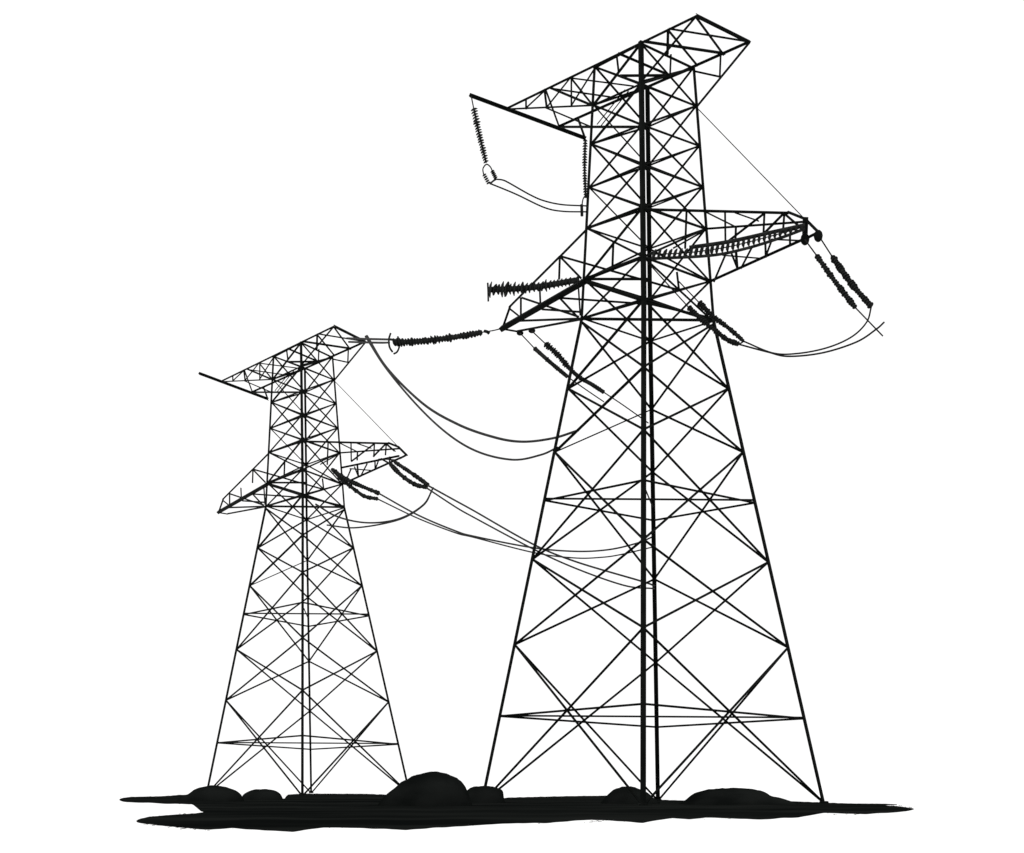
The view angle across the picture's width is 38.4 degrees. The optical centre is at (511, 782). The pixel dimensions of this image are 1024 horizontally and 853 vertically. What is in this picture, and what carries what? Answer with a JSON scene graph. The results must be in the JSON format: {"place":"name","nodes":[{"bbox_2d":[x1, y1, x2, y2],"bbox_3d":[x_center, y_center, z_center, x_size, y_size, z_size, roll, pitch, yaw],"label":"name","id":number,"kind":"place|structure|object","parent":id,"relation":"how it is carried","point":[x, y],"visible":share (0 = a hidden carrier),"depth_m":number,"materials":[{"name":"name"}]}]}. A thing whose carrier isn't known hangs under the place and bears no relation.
{"place":"outdoors","nodes":[
{"label":"outdoors","id":0,"kind":"place"},
{"bbox_2d":[119,795,233,811],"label":"soil","id":1,"kind":"structure","parent":0,"point":[202,806],"depth_m":77.82,"materials":[{"name":"black soil"}]},
{"bbox_2d":[0,782,1023,852],"bbox_3d":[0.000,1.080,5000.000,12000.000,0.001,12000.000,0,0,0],"label":"ground","id":2,"kind":"structure","parent":0,"point":[101,817],"depth_m":34.17,"materials":[{"name":"white"}]},
{"bbox_2d":[198,325,407,795],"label":"lattice pylon","id":3,"kind":"object","parent":2,"relation":"on","point":[302,441],"visible":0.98,"depth_m":127.21,"materials":[{"name":"black metal"}]},
{"bbox_2d":[331,468,379,495],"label":"insulator string","id":4,"kind":"object","parent":3,"relation":"hanging from","point":[350,481],"visible":1,"depth_m":119.52,"materials":[{"name":"ceramic"}]},
{"bbox_2d":[378,493,650,551],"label":"power cable","id":5,"kind":"object","parent":4,"relation":"hanging from","point":[502,541],"visible":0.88,"depth_m":98.18,"materials":[{"name":"black metal"}]},
{"bbox_2d":[335,474,378,500],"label":"insulator string","id":6,"kind":"object","parent":3,"relation":"hanging from","point":[357,491],"visible":1,"depth_m":119.82,"materials":[{"name":"ceramic"}]},
{"bbox_2d":[377,498,651,558],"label":"power cable","id":7,"kind":"object","parent":6,"relation":"hanging from","point":[503,544],"visible":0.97,"depth_m":97.93,"materials":[{"name":"black metal"}]},
{"bbox_2d":[346,337,387,339],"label":"power cable","id":8,"kind":"object","parent":3,"relation":"attached to","point":[352,338],"visible":0.99,"depth_m":102.40,"materials":[{"name":"grey metal"}]},
{"bbox_2d":[315,489,432,523],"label":"power cable","id":9,"kind":"object","parent":3,"relation":"hanging from","point":[325,510],"visible":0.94,"depth_m":121.10,"materials":[{"name":"black metal"}]},
{"bbox_2d":[327,492,431,528],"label":"power cable","id":10,"kind":"object","parent":3,"relation":"hanging from","point":[385,522],"visible":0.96,"depth_m":118.39,"materials":[{"name":"black metal"}]},
{"bbox_2d":[380,458,427,488],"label":"insulator string","id":11,"kind":"object","parent":3,"relation":"hanging from","point":[395,469],"visible":1,"depth_m":114.69,"materials":[{"name":"ceramic"}]},
{"bbox_2d":[426,487,654,588],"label":"power cable","id":12,"kind":"object","parent":11,"relation":"hanging from","point":[445,500],"visible":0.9,"depth_m":96.57,"materials":[{"name":"black metal"}]},
{"bbox_2d":[387,457,429,484],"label":"insulator string","id":13,"kind":"object","parent":3,"relation":"hanging from","point":[413,474],"visible":1,"depth_m":114.87,"materials":[{"name":"ceramic"}]},
{"bbox_2d":[126,793,912,831],"bbox_3d":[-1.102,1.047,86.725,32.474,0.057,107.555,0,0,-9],"label":"soil","id":14,"kind":"structure","parent":2,"relation":"on","point":[292,812],"depth_m":50.58,"materials":[{"name":"black soil"}]},
{"bbox_2d":[177,785,243,800],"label":"earth mound","id":15,"kind":"object","parent":14,"relation":"on","point":[213,793],"visible":0.92,"depth_m":80.99,"materials":[{"name":"black soil"}]},
{"bbox_2d":[242,789,282,799],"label":"earth mound","id":16,"kind":"object","parent":14,"relation":"on","point":[261,794],"visible":0.87,"depth_m":85.29,"materials":[{"name":"black soil"}]},
{"bbox_2d":[378,771,471,805],"bbox_3d":[-3.917,0.315,66.000,4.258,1.590,3.400,0,0,0],"label":"earth mound","id":17,"kind":"object","parent":14,"relation":"on","point":[434,788],"visible":0.9,"depth_m":64.73,"materials":[{"name":"black soil"}]},
{"bbox_2d":[467,786,504,803],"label":"earth mound","id":18,"kind":"object","parent":14,"relation":"on","point":[483,794],"visible":0.73,"depth_m":72.26,"materials":[{"name":"black soil"}]},
{"bbox_2d":[601,786,659,803],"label":"earth mound","id":19,"kind":"object","parent":14,"relation":"on","point":[622,795],"visible":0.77,"depth_m":70.85,"materials":[{"name":"black soil"}]},
{"bbox_2d":[469,13,828,804],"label":"lattice pylon","id":20,"kind":"object","parent":14,"relation":"on","point":[641,87],"visible":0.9,"depth_m":75.75,"materials":[{"name":"black metal"}]},
{"bbox_2d":[388,329,498,354],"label":"insulator string","id":21,"kind":"object","parent":20,"relation":"hanging from","point":[401,342],"visible":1,"depth_m":85.13,"materials":[{"name":"ceramic"}]},
{"bbox_2d":[348,341,387,343],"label":"power cable","id":22,"kind":"object","parent":21,"relation":"attached to","point":[369,342],"visible":0.99,"depth_m":101.29,"materials":[{"name":"grey metal"}]},
{"bbox_2d":[365,335,557,460],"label":"power cable","id":23,"kind":"object","parent":20,"relation":"attached to","point":[443,430],"visible":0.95,"depth_m":92.17,"materials":[{"name":"black metal"}]},
{"bbox_2d":[366,335,578,442],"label":"power cable","id":24,"kind":"object","parent":20,"relation":"hanging from","point":[460,425],"visible":0.91,"depth_m":91.56,"materials":[{"name":"black metal"}]},
{"bbox_2d":[471,96,496,184],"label":"insulator string","id":25,"kind":"object","parent":20,"relation":"hanging from","point":[480,139],"visible":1,"depth_m":79.95,"materials":[{"name":"ceramic"}]},
{"bbox_2d":[491,184,585,212],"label":"power cable","id":26,"kind":"object","parent":25,"relation":"hanging from","point":[536,203],"visible":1,"depth_m":83.06,"materials":[{"name":"black metal"}]},
{"bbox_2d":[497,179,585,206],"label":"power cable","id":27,"kind":"object","parent":25,"relation":"attached to","point":[539,198],"visible":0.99,"depth_m":83.07,"materials":[{"name":"black metal"}]},
{"bbox_2d":[487,275,579,301],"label":"insulator string","id":28,"kind":"object","parent":20,"relation":"hanging from","point":[522,288],"visible":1,"depth_m":75.15,"materials":[{"name":"ceramic"}]},
{"bbox_2d":[427,484,654,586],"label":"power cable","id":29,"kind":"object","parent":20,"relation":"attached to","point":[485,517],"visible":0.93,"depth_m":96.36,"materials":[{"name":"black metal"}]},
{"bbox_2d":[520,333,603,401],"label":"insulator string","id":30,"kind":"object","parent":20,"relation":"hanging from","point":[549,361],"visible":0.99,"depth_m":79.49,"materials":[{"name":"ceramic"}]},
{"bbox_2d":[580,140,587,216],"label":"insulator string","id":31,"kind":"object","parent":20,"relation":"hanging from","point":[584,162],"visible":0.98,"depth_m":85.14,"materials":[{"name":"ceramic"}]},
{"bbox_2d":[532,331,648,422],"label":"insulator string","id":32,"kind":"object","parent":20,"relation":"hanging from","point":[555,353],"visible":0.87,"depth_m":79.35,"materials":[{"name":"ceramic"}]},
{"bbox_2d":[651,266,739,345],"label":"insulator string","id":33,"kind":"object","parent":20,"relation":"hanging from","point":[704,322],"visible":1,"depth_m":73.86,"materials":[{"name":"ceramic"}]},
{"bbox_2d":[679,281,743,344],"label":"insulator string","id":34,"kind":"object","parent":20,"relation":"hanging from","point":[701,305],"visible":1,"depth_m":73.69,"materials":[{"name":"ceramic"}]},
{"bbox_2d":[743,306,871,354],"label":"power cable","id":35,"kind":"object","parent":34,"relation":"hanging from","point":[860,329],"visible":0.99,"depth_m":69.42,"materials":[{"name":"black metal"}]},
{"bbox_2d":[739,322,884,356],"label":"power cable","id":36,"kind":"object","parent":34,"relation":"hanging from","point":[874,330],"visible":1,"depth_m":69.17,"materials":[{"name":"black metal"}]},
{"bbox_2d":[651,223,804,259],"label":"insulator string","id":37,"kind":"object","parent":20,"relation":"hanging from","point":[779,231],"visible":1,"depth_m":69.90,"materials":[{"name":"ceramic"}]},
{"bbox_2d":[805,239,882,336],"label":"insulator string","id":38,"kind":"object","parent":20,"relation":"hanging from","point":[839,287],"visible":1,"depth_m":67.76,"materials":[{"name":"ceramic"}]},
{"bbox_2d":[821,239,872,308],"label":"insulator string","id":39,"kind":"object","parent":20,"relation":"hanging from","point":[841,270],"visible":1,"depth_m":67.61,"materials":[{"name":"ceramic"}]},
{"bbox_2d":[679,788,798,804],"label":"earth mound","id":40,"kind":"object","parent":14,"relation":"on","point":[728,796],"visible":0.95,"depth_m":68.67,"materials":[{"name":"black soil"}]},
{"bbox_2d":[0,0,1023,781],"label":"sky","id":41,"kind":"structure","parent":0,"point":[214,188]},
{"bbox_2d":[852,803,896,804],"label":"soil","id":42,"kind":"structure","parent":0,"point":[874,804],"depth_m":69.79,"materials":[{"name":"black soil"}]}
]}

